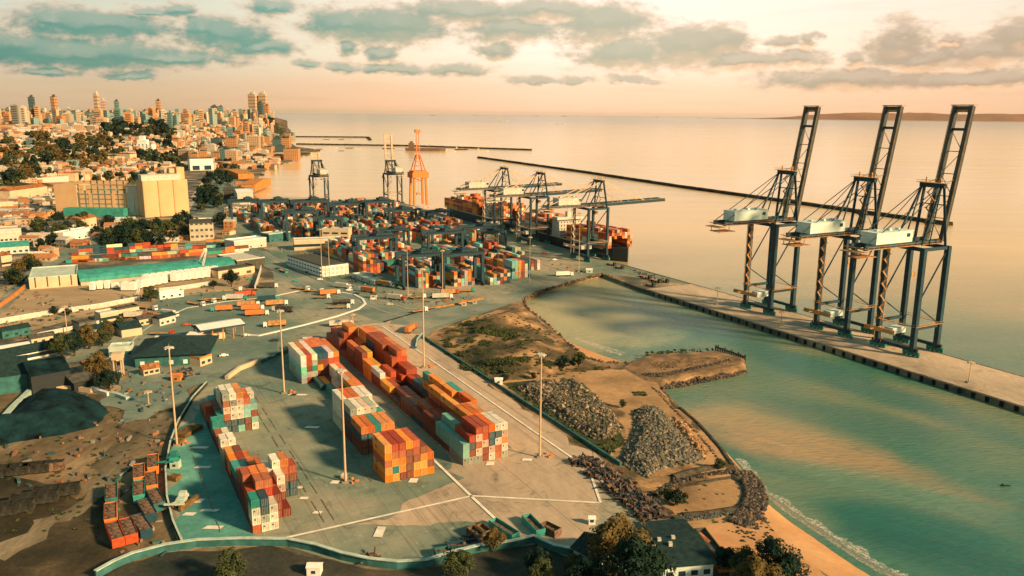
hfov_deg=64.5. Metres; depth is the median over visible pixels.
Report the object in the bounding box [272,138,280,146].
tower block
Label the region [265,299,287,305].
lorry
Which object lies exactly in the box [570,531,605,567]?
house
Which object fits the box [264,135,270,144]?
tower block
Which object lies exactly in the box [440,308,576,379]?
headland mound
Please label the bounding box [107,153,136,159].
office block
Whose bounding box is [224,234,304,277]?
yard road
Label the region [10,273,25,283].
tree
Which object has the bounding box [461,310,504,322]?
bank
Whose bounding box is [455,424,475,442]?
shipping container
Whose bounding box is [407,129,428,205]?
harbour crane
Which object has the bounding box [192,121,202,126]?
tower block
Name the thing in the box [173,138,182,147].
tower block
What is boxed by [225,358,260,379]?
yard gate wall
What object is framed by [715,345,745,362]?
timber fender
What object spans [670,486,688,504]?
tree
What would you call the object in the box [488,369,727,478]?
soil track
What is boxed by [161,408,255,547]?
wet pavement
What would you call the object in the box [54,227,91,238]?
building
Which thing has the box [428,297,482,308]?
sand kerb
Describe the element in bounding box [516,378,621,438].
rubble mound
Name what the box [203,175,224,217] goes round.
avenue lane
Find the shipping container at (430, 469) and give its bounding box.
[428,466,433,473]
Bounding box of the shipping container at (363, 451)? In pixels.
[352,437,368,454]
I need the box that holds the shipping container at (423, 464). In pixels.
[421,460,426,467]
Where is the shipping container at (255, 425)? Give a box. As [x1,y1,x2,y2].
[252,422,258,428]
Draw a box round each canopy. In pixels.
[186,331,209,334]
[191,318,245,339]
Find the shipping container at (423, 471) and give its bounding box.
[420,467,427,475]
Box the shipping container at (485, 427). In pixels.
[468,414,488,433]
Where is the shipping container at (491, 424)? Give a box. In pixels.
[474,413,494,431]
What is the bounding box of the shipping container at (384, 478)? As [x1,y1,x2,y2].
[373,462,391,482]
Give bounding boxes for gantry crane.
[453,164,561,233]
[486,169,601,244]
[538,176,667,261]
[705,107,820,315]
[777,105,905,338]
[840,104,977,357]
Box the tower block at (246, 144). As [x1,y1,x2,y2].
[239,142,248,149]
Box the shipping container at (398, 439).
[387,430,405,450]
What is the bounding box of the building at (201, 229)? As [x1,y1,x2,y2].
[189,218,213,240]
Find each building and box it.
[0,201,12,206]
[0,225,21,241]
[0,240,29,253]
[37,175,68,182]
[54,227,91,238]
[58,172,78,181]
[110,303,138,317]
[114,217,136,221]
[129,335,218,367]
[189,218,213,240]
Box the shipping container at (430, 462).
[427,459,433,466]
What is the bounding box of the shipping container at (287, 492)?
[286,489,289,496]
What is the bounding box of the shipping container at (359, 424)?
[351,416,367,434]
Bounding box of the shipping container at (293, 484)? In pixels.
[289,480,297,488]
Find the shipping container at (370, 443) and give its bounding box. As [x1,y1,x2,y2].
[368,440,372,446]
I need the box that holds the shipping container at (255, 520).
[248,509,260,525]
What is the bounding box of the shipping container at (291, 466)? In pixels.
[288,458,296,473]
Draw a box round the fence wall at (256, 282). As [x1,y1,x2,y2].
[254,266,261,288]
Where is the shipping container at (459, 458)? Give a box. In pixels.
[449,446,469,464]
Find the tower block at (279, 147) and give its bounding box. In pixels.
[275,144,284,151]
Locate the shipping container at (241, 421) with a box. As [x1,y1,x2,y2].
[238,418,244,424]
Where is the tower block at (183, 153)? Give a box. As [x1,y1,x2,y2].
[178,148,191,160]
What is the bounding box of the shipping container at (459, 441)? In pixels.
[449,432,469,451]
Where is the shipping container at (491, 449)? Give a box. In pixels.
[489,445,494,452]
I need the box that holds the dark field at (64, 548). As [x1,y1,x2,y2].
[0,476,132,575]
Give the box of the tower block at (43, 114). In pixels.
[41,111,45,122]
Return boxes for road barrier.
[422,336,621,465]
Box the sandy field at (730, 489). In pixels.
[652,473,741,527]
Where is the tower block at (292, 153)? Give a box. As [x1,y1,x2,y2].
[283,147,300,160]
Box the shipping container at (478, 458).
[476,455,481,462]
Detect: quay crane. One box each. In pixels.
[307,152,330,198]
[381,134,405,204]
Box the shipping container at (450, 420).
[442,412,460,430]
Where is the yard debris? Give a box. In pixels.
[0,236,581,556]
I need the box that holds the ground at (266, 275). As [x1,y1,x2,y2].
[0,127,1023,575]
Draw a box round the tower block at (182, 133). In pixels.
[174,130,185,136]
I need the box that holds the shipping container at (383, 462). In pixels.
[373,448,391,467]
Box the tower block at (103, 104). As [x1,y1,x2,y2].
[100,98,106,110]
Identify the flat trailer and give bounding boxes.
[639,275,651,279]
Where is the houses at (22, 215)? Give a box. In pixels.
[0,181,257,261]
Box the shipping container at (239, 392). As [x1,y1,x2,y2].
[234,387,242,398]
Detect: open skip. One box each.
[434,545,452,554]
[446,538,478,549]
[466,524,485,539]
[474,523,491,533]
[489,517,519,539]
[522,513,545,536]
[540,520,561,538]
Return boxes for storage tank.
[89,281,95,290]
[96,280,102,289]
[104,280,110,288]
[111,282,119,288]
[120,281,129,290]
[127,281,136,290]
[135,279,142,288]
[142,274,149,278]
[143,278,149,287]
[149,277,155,286]
[155,276,161,284]
[161,275,167,283]
[164,271,169,280]
[170,272,177,281]
[177,271,184,280]
[184,271,190,279]
[191,270,197,279]
[197,269,203,278]
[203,268,210,277]
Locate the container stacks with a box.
[66,193,631,499]
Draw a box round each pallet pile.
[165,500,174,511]
[168,473,181,481]
[174,423,202,438]
[175,438,184,444]
[178,494,199,511]
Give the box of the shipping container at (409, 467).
[406,463,412,470]
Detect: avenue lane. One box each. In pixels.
[189,168,215,210]
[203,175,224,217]
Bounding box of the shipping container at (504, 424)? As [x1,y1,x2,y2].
[487,411,507,429]
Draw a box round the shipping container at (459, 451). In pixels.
[449,440,469,458]
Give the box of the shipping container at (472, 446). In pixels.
[456,432,475,449]
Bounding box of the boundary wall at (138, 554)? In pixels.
[94,534,621,575]
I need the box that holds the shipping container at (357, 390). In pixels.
[351,386,365,395]
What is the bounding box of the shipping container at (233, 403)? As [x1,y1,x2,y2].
[229,400,236,406]
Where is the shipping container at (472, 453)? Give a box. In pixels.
[469,449,475,456]
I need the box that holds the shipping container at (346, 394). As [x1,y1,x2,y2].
[339,388,352,397]
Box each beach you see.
[567,341,623,362]
[658,389,869,575]
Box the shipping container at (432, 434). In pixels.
[423,423,435,439]
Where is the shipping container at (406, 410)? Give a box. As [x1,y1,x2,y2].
[401,404,411,417]
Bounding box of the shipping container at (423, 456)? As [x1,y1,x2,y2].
[420,453,426,460]
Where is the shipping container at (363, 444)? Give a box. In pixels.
[352,431,367,447]
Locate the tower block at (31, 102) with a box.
[28,95,34,111]
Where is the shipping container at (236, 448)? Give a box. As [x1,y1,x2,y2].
[232,444,241,451]
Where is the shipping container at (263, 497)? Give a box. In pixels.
[256,489,268,506]
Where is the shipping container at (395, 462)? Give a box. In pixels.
[392,458,398,466]
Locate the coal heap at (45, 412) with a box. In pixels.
[0,388,109,444]
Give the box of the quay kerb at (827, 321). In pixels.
[618,263,1023,376]
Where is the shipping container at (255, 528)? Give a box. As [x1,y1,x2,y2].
[249,518,261,533]
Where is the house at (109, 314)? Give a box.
[94,308,117,322]
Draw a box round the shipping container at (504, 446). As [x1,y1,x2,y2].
[501,443,507,450]
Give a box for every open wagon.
[0,462,30,476]
[0,497,35,512]
[0,501,17,515]
[5,460,48,473]
[8,488,58,503]
[20,458,65,474]
[32,481,80,495]
[104,501,117,526]
[105,482,117,504]
[105,519,124,548]
[118,516,138,544]
[130,512,152,539]
[133,462,144,480]
[133,479,145,503]
[136,497,157,522]
[145,470,157,489]
[145,487,165,511]
[147,453,158,473]
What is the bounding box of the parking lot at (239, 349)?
[123,287,276,383]
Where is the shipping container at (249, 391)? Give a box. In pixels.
[245,387,253,397]
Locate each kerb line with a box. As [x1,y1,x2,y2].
[132,298,255,340]
[270,255,419,309]
[288,277,405,317]
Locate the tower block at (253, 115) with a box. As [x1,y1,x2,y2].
[250,112,256,120]
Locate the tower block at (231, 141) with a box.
[225,137,237,146]
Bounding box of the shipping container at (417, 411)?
[411,406,422,421]
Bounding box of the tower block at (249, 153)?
[244,152,255,155]
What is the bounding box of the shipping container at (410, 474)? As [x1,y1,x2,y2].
[407,470,413,478]
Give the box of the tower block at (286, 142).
[281,137,291,147]
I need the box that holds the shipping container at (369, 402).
[360,396,375,412]
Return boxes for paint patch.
[183,512,196,515]
[191,446,209,448]
[194,466,210,467]
[200,509,218,511]
[202,525,222,528]
[330,480,339,483]
[373,526,385,536]
[408,478,418,482]
[486,461,494,464]
[521,458,531,460]
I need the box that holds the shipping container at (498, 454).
[495,451,500,458]
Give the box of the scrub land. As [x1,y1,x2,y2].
[427,303,792,551]
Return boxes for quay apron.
[646,284,1023,406]
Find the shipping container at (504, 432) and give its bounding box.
[502,429,507,436]
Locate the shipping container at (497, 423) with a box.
[481,412,500,430]
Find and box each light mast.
[61,306,69,332]
[143,390,151,405]
[163,344,179,446]
[275,310,286,393]
[318,229,323,277]
[325,234,330,277]
[336,368,348,483]
[404,246,409,296]
[419,268,425,367]
[439,250,444,292]
[536,351,546,458]
[577,213,582,271]
[965,360,974,382]
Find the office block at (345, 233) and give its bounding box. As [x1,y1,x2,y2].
[321,227,351,240]
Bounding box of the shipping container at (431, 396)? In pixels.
[428,391,440,406]
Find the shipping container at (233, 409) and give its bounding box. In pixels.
[230,406,236,412]
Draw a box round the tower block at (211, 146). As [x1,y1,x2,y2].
[205,143,216,151]
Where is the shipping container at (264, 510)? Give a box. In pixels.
[260,506,269,514]
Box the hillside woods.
[0,120,288,184]
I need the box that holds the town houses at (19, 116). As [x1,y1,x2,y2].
[0,104,281,183]
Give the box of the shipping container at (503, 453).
[501,450,506,456]
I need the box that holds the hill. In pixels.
[0,117,287,190]
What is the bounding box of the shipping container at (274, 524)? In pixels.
[270,520,278,529]
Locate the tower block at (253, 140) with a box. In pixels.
[247,135,260,148]
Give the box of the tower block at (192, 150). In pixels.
[188,149,197,156]
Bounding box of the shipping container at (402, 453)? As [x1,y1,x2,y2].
[399,450,405,457]
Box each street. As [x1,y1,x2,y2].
[0,237,96,313]
[28,323,157,362]
[106,544,610,575]
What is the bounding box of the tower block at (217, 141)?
[211,137,222,145]
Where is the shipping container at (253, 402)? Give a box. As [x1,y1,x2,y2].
[250,398,256,409]
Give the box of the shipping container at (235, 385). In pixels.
[231,383,239,388]
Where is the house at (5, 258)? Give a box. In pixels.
[0,251,12,266]
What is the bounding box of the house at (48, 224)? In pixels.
[45,219,76,231]
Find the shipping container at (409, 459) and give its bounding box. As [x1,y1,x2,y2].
[406,456,412,463]
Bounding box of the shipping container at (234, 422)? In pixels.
[231,419,237,425]
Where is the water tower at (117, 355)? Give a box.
[111,351,124,376]
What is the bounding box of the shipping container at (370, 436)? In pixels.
[368,432,374,439]
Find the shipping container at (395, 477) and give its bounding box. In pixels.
[392,473,399,480]
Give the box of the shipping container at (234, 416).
[230,412,237,419]
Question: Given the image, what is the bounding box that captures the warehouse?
[75,257,234,285]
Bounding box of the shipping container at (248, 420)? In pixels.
[244,417,251,423]
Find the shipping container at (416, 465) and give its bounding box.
[413,461,420,469]
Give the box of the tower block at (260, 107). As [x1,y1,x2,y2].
[257,101,263,117]
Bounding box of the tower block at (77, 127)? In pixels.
[72,124,86,130]
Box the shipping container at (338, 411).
[333,403,341,417]
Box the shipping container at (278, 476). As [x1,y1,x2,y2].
[273,468,284,484]
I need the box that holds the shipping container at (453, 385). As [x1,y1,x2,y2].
[446,381,462,390]
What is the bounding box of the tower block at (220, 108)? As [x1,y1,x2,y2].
[217,105,222,112]
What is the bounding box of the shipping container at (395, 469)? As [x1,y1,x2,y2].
[392,466,398,473]
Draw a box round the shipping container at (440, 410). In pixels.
[435,407,445,413]
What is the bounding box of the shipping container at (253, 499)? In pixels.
[247,491,259,508]
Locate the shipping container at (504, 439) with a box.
[501,436,507,443]
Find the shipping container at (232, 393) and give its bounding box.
[227,388,235,399]
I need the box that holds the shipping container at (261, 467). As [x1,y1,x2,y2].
[256,463,267,471]
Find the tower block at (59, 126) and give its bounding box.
[52,124,62,128]
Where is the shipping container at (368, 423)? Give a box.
[358,415,374,432]
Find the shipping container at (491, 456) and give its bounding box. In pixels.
[489,452,494,459]
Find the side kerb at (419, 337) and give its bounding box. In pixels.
[415,333,422,348]
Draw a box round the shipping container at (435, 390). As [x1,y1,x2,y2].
[428,384,445,399]
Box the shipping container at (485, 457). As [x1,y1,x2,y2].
[482,453,488,460]
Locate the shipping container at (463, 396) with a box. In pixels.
[458,391,476,404]
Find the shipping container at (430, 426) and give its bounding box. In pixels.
[423,417,435,433]
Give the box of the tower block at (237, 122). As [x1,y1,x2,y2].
[236,117,239,125]
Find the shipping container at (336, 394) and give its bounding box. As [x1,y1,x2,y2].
[332,389,346,404]
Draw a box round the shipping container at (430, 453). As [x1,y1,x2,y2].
[427,446,433,459]
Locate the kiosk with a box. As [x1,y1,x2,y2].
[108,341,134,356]
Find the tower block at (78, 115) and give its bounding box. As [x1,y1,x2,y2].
[75,110,81,121]
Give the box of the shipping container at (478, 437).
[466,427,481,441]
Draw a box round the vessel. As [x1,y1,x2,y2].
[405,141,445,150]
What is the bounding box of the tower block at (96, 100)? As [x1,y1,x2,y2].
[93,91,99,109]
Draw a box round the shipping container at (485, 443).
[482,439,488,447]
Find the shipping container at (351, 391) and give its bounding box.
[345,387,359,396]
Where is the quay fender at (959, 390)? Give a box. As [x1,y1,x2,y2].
[653,292,1018,411]
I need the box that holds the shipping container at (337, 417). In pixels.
[333,409,341,424]
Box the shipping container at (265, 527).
[261,522,270,531]
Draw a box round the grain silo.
[136,166,189,217]
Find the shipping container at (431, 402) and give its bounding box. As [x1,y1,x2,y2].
[423,397,439,407]
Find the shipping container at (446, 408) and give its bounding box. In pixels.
[441,401,452,411]
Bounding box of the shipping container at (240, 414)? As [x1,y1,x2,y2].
[237,411,243,418]
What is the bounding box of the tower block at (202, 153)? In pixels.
[198,150,207,156]
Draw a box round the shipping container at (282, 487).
[273,478,285,491]
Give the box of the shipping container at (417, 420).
[411,413,422,428]
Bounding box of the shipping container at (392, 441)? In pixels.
[380,431,398,451]
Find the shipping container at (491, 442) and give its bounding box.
[488,438,494,445]
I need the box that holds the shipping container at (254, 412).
[251,409,257,416]
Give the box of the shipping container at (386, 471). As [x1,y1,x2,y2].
[374,456,391,475]
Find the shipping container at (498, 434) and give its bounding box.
[495,430,501,437]
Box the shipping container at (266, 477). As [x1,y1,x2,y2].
[260,471,272,487]
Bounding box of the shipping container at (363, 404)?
[354,397,369,413]
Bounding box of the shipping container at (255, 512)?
[248,503,260,517]
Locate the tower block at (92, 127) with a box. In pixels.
[87,125,98,131]
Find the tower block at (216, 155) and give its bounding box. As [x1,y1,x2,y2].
[211,152,219,158]
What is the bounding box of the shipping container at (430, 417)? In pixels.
[423,409,440,426]
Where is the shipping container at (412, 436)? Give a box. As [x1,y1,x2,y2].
[400,427,419,447]
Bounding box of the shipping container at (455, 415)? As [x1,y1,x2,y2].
[448,411,461,423]
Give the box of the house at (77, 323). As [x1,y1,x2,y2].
[71,317,96,327]
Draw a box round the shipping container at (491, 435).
[489,431,494,438]
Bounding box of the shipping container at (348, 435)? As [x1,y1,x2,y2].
[342,427,351,442]
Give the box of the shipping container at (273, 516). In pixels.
[270,512,278,521]
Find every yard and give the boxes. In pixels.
[0,384,202,561]
[167,204,688,564]
[357,320,614,555]
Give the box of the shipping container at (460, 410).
[454,404,472,416]
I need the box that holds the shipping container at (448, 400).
[440,394,458,410]
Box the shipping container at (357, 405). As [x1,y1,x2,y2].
[347,397,363,414]
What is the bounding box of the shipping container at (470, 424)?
[461,415,481,434]
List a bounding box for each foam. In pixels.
[738,458,873,569]
[772,495,904,574]
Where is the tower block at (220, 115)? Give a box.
[217,112,224,122]
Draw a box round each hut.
[112,320,142,337]
[169,457,181,468]
[172,373,182,380]
[190,353,211,366]
[305,562,322,575]
[370,293,376,297]
[461,300,466,305]
[494,377,502,384]
[586,268,592,272]
[588,515,595,524]
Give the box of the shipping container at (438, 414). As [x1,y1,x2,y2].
[429,408,443,421]
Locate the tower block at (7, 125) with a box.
[0,124,14,129]
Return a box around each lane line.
[287,495,471,536]
[382,326,572,457]
[434,459,494,517]
[472,495,598,502]
[591,478,601,502]
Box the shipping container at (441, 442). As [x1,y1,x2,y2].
[436,435,448,451]
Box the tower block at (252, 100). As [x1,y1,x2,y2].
[248,92,256,110]
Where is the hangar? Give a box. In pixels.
[187,157,213,170]
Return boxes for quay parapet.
[647,289,1023,406]
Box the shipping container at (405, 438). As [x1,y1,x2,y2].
[394,429,412,448]
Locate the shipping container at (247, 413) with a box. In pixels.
[244,410,250,417]
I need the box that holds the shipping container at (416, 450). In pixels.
[413,447,419,454]
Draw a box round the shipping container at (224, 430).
[220,427,228,432]
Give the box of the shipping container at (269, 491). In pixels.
[261,487,272,495]
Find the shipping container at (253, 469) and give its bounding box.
[247,465,258,481]
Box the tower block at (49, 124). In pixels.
[44,122,53,126]
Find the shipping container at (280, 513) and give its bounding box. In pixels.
[278,509,282,517]
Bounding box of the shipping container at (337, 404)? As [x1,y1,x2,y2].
[332,396,341,411]
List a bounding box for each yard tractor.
[155,451,180,464]
[164,490,189,506]
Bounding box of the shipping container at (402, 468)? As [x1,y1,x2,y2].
[399,464,405,472]
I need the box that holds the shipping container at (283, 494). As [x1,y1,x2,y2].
[281,491,285,499]
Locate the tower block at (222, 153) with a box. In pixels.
[220,147,229,160]
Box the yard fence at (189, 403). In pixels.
[165,381,206,539]
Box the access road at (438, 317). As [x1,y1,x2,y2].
[260,251,532,328]
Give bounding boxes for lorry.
[123,311,146,318]
[139,305,157,310]
[150,329,174,335]
[155,334,180,336]
[160,309,178,316]
[187,301,204,306]
[197,298,215,302]
[204,295,225,300]
[210,304,232,311]
[225,294,247,299]
[233,290,254,295]
[237,300,259,306]
[239,286,257,290]
[241,304,263,310]
[245,309,268,316]
[257,295,279,301]
[259,282,277,287]
[263,319,286,327]
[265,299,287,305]
[272,305,293,312]
[291,286,309,289]
[304,288,323,292]
[313,294,329,298]
[319,289,339,295]
[327,303,349,308]
[329,319,353,326]
[332,299,353,304]
[334,282,350,288]
[358,286,374,292]
[361,271,377,277]
[377,280,393,286]
[387,293,405,300]
[405,323,416,333]
[409,293,425,298]
[411,306,427,312]
[432,292,452,298]
[440,288,458,293]
[459,287,474,292]
[555,271,573,276]
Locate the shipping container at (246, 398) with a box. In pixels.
[243,393,249,404]
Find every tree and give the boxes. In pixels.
[0,170,18,175]
[1,135,15,143]
[1,138,12,145]
[1,153,19,163]
[2,167,14,183]
[2,268,21,284]
[4,267,13,283]
[5,161,13,166]
[9,149,24,157]
[10,259,26,271]
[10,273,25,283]
[12,169,24,182]
[18,255,33,263]
[19,162,34,167]
[19,166,36,178]
[21,155,38,165]
[23,148,35,153]
[24,130,33,137]
[26,253,34,262]
[26,258,34,270]
[28,216,44,227]
[31,130,44,140]
[31,221,44,231]
[32,145,44,152]
[32,165,42,174]
[33,259,42,266]
[36,238,46,247]
[37,140,47,147]
[37,153,51,162]
[38,129,50,136]
[42,216,54,225]
[44,150,53,156]
[44,332,76,354]
[45,167,51,173]
[45,234,55,244]
[46,232,58,244]
[48,306,59,314]
[49,146,62,159]
[49,222,59,231]
[51,212,64,220]
[54,224,70,230]
[55,153,69,161]
[57,136,69,143]
[58,139,70,148]
[58,220,72,227]
[61,332,84,355]
[62,307,71,315]
[63,149,75,157]
[69,143,82,151]
[72,133,84,140]
[72,152,88,161]
[74,137,87,147]
[76,221,87,227]
[76,322,97,348]
[82,350,110,375]
[85,135,97,140]
[85,146,99,156]
[88,154,103,163]
[89,139,99,144]
[90,225,103,233]
[91,175,99,182]
[92,368,123,390]
[93,328,113,345]
[94,231,116,244]
[96,130,108,139]
[97,149,107,158]
[98,227,113,236]
[99,118,128,135]
[99,215,115,227]
[100,140,111,150]
[101,319,111,328]
[102,170,114,181]
[103,323,115,333]
[105,136,112,142]
[106,230,122,243]
[113,148,122,152]
[113,315,124,322]
[115,171,123,177]
[116,218,135,227]
[117,230,135,245]
[118,225,131,232]
[120,215,137,222]
[121,129,132,134]
[129,122,139,129]
[129,228,143,242]
[131,173,137,180]
[131,218,150,228]
[133,225,149,231]
[138,150,147,157]
[138,153,151,160]
[140,229,152,241]
[141,127,152,133]
[142,233,155,244]
[142,285,159,301]
[145,118,168,134]
[147,154,160,160]
[148,148,159,154]
[149,217,160,223]
[149,223,164,235]
[151,128,160,134]
[155,233,166,244]
[160,151,173,159]
[161,219,175,232]
[162,138,172,146]
[163,154,171,160]
[166,230,178,238]
[169,148,177,156]
[170,156,180,163]
[170,213,184,223]
[174,220,187,229]
[175,210,188,217]
[179,225,189,234]
[184,215,193,227]
[192,195,208,203]
[194,187,206,196]
[196,203,206,210]
[198,192,205,199]
[201,177,211,183]
[203,182,210,187]
[204,187,216,197]
[206,172,213,178]
[207,196,220,207]
[208,280,217,287]
[210,546,247,575]
[213,193,223,207]
[213,212,226,225]
[214,176,225,185]
[221,269,239,286]
[224,174,232,183]
[263,116,274,122]
[441,547,475,575]
[483,526,506,551]
[499,373,508,380]
[523,545,551,572]
[528,557,554,575]
[531,372,536,379]
[556,355,569,367]
[563,552,587,575]
[565,556,603,575]
[571,351,585,366]
[583,512,653,575]
[598,535,677,575]
[619,399,626,406]
[657,486,672,500]
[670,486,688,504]
[714,458,726,468]
[714,546,738,569]
[727,545,767,568]
[728,553,784,575]
[750,536,802,575]
[768,549,811,575]
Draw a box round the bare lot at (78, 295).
[0,268,262,329]
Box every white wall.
[0,296,139,323]
[38,320,98,333]
[154,281,210,290]
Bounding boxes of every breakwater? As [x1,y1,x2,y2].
[295,136,371,139]
[296,143,531,149]
[477,156,952,225]
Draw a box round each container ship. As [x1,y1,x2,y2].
[446,192,524,233]
[521,208,628,261]
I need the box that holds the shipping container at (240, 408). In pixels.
[237,405,243,411]
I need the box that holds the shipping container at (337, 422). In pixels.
[333,415,341,429]
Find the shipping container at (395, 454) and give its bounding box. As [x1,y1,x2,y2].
[392,451,398,459]
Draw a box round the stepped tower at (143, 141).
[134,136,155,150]
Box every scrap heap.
[168,366,199,379]
[361,547,381,563]
[454,531,483,543]
[568,452,605,468]
[582,463,622,479]
[594,475,672,519]
[628,507,660,521]
[631,269,663,280]
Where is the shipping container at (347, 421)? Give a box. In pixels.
[344,416,350,428]
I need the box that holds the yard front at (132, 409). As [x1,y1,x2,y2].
[100,367,206,423]
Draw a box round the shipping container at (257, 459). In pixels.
[252,456,260,462]
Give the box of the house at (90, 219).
[68,214,96,226]
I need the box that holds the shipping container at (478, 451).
[476,448,481,455]
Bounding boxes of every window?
[192,166,199,169]
[204,165,211,169]
[293,244,311,246]
[679,571,685,575]
[691,570,697,574]
[704,569,709,573]
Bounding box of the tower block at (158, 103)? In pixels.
[155,99,160,109]
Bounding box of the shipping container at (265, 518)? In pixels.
[261,514,269,523]
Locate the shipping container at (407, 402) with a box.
[400,396,416,411]
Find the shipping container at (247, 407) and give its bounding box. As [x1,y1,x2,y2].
[244,404,250,410]
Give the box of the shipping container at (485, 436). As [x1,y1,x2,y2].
[482,432,488,440]
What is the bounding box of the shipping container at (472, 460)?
[470,456,475,463]
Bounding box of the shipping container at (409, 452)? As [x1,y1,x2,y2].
[406,448,412,456]
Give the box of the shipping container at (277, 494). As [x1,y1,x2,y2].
[270,485,281,501]
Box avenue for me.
[189,176,233,217]
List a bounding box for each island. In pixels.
[383,308,433,321]
[713,112,1023,120]
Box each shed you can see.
[0,322,30,338]
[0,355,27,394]
[21,355,70,394]
[26,331,54,342]
[65,370,94,391]
[70,323,104,333]
[79,360,87,370]
[133,313,154,324]
[138,362,160,375]
[151,311,175,325]
[158,288,183,299]
[211,263,254,278]
[213,161,255,168]
[217,251,264,266]
[219,168,253,178]
[223,186,243,198]
[224,235,266,247]
[234,188,253,204]
[240,178,270,191]
[253,152,283,158]
[261,230,290,242]
[286,252,348,276]
[352,272,381,284]
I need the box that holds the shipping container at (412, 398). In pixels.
[407,395,420,408]
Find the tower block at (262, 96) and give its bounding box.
[258,91,266,104]
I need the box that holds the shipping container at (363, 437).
[351,424,367,441]
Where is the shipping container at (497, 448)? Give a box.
[495,444,500,451]
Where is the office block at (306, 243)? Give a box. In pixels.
[293,236,343,250]
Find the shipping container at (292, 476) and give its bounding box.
[289,472,296,480]
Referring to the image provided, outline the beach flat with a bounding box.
[705,520,824,575]
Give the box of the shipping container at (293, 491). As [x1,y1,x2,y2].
[289,488,297,495]
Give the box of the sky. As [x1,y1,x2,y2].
[0,0,1023,116]
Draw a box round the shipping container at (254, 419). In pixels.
[251,416,257,422]
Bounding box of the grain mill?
[53,180,138,216]
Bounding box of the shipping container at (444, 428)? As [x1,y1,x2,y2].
[436,420,454,438]
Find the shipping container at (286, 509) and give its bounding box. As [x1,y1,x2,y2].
[282,499,290,516]
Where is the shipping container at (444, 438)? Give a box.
[436,428,448,445]
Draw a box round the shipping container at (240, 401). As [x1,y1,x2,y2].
[236,398,243,405]
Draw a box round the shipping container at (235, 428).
[231,425,238,432]
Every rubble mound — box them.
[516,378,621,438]
[619,404,703,477]
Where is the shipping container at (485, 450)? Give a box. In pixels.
[482,446,488,454]
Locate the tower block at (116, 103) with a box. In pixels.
[114,99,118,108]
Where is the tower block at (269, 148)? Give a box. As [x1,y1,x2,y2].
[262,146,272,152]
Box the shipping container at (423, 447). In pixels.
[419,438,426,453]
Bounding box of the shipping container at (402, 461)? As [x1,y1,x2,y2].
[399,457,405,465]
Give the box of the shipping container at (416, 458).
[413,454,419,462]
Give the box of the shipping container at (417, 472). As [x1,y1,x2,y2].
[414,469,419,476]
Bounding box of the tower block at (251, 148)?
[249,146,257,150]
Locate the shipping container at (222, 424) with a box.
[219,421,226,427]
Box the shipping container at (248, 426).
[245,423,251,429]
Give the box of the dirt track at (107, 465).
[0,412,176,560]
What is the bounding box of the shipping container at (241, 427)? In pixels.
[238,424,244,431]
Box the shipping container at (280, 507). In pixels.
[277,501,282,509]
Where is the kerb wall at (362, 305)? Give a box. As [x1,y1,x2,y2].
[249,292,366,335]
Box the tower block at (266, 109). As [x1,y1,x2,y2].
[264,104,269,118]
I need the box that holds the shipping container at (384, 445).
[373,432,391,452]
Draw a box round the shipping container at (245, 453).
[242,450,249,457]
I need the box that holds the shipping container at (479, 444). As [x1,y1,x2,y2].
[476,441,481,448]
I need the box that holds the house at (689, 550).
[633,518,717,575]
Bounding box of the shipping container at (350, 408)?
[341,399,356,415]
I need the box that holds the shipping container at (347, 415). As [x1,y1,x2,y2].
[341,406,356,422]
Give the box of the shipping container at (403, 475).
[399,471,406,479]
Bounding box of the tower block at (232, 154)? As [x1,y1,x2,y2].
[225,149,238,160]
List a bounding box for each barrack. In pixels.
[0,340,57,359]
[0,341,30,348]
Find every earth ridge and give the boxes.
[671,476,731,486]
[672,463,729,478]
[678,407,733,463]
[681,505,739,517]
[730,475,749,507]
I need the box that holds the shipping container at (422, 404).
[417,398,433,409]
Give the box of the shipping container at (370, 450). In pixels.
[368,446,372,453]
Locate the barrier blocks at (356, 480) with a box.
[341,477,358,483]
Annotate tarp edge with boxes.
[3,389,31,413]
[56,385,92,392]
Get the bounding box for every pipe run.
[90,386,109,395]
[109,391,129,399]
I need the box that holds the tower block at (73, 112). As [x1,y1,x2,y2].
[70,110,75,120]
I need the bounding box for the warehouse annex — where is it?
[28,264,77,288]
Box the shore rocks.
[522,273,769,538]
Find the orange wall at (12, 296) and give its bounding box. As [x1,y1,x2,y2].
[0,284,25,307]
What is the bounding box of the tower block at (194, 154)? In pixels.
[189,152,199,156]
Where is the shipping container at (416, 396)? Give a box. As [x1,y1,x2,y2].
[412,394,421,398]
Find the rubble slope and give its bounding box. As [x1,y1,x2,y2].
[672,416,708,458]
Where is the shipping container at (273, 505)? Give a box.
[268,495,277,513]
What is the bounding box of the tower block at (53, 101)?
[50,94,57,109]
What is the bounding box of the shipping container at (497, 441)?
[495,437,500,444]
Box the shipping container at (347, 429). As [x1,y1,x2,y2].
[344,422,351,435]
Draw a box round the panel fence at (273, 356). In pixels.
[261,349,288,363]
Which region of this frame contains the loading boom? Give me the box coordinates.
[133,278,141,296]
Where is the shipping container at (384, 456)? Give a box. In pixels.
[373,441,391,460]
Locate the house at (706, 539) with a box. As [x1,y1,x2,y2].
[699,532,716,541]
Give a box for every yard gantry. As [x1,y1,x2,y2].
[227,196,258,218]
[258,196,290,219]
[281,206,318,240]
[290,196,329,218]
[314,213,342,236]
[329,199,364,219]
[351,231,397,252]
[361,196,394,223]
[375,225,409,245]
[383,205,417,223]
[394,248,442,289]
[420,208,453,218]
[420,227,464,249]
[433,246,484,288]
[456,222,504,245]
[476,227,506,245]
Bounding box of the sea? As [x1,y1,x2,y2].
[80,111,1023,575]
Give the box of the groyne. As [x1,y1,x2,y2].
[622,350,745,388]
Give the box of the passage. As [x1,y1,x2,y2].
[694,527,729,572]
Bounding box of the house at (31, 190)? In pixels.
[0,183,47,198]

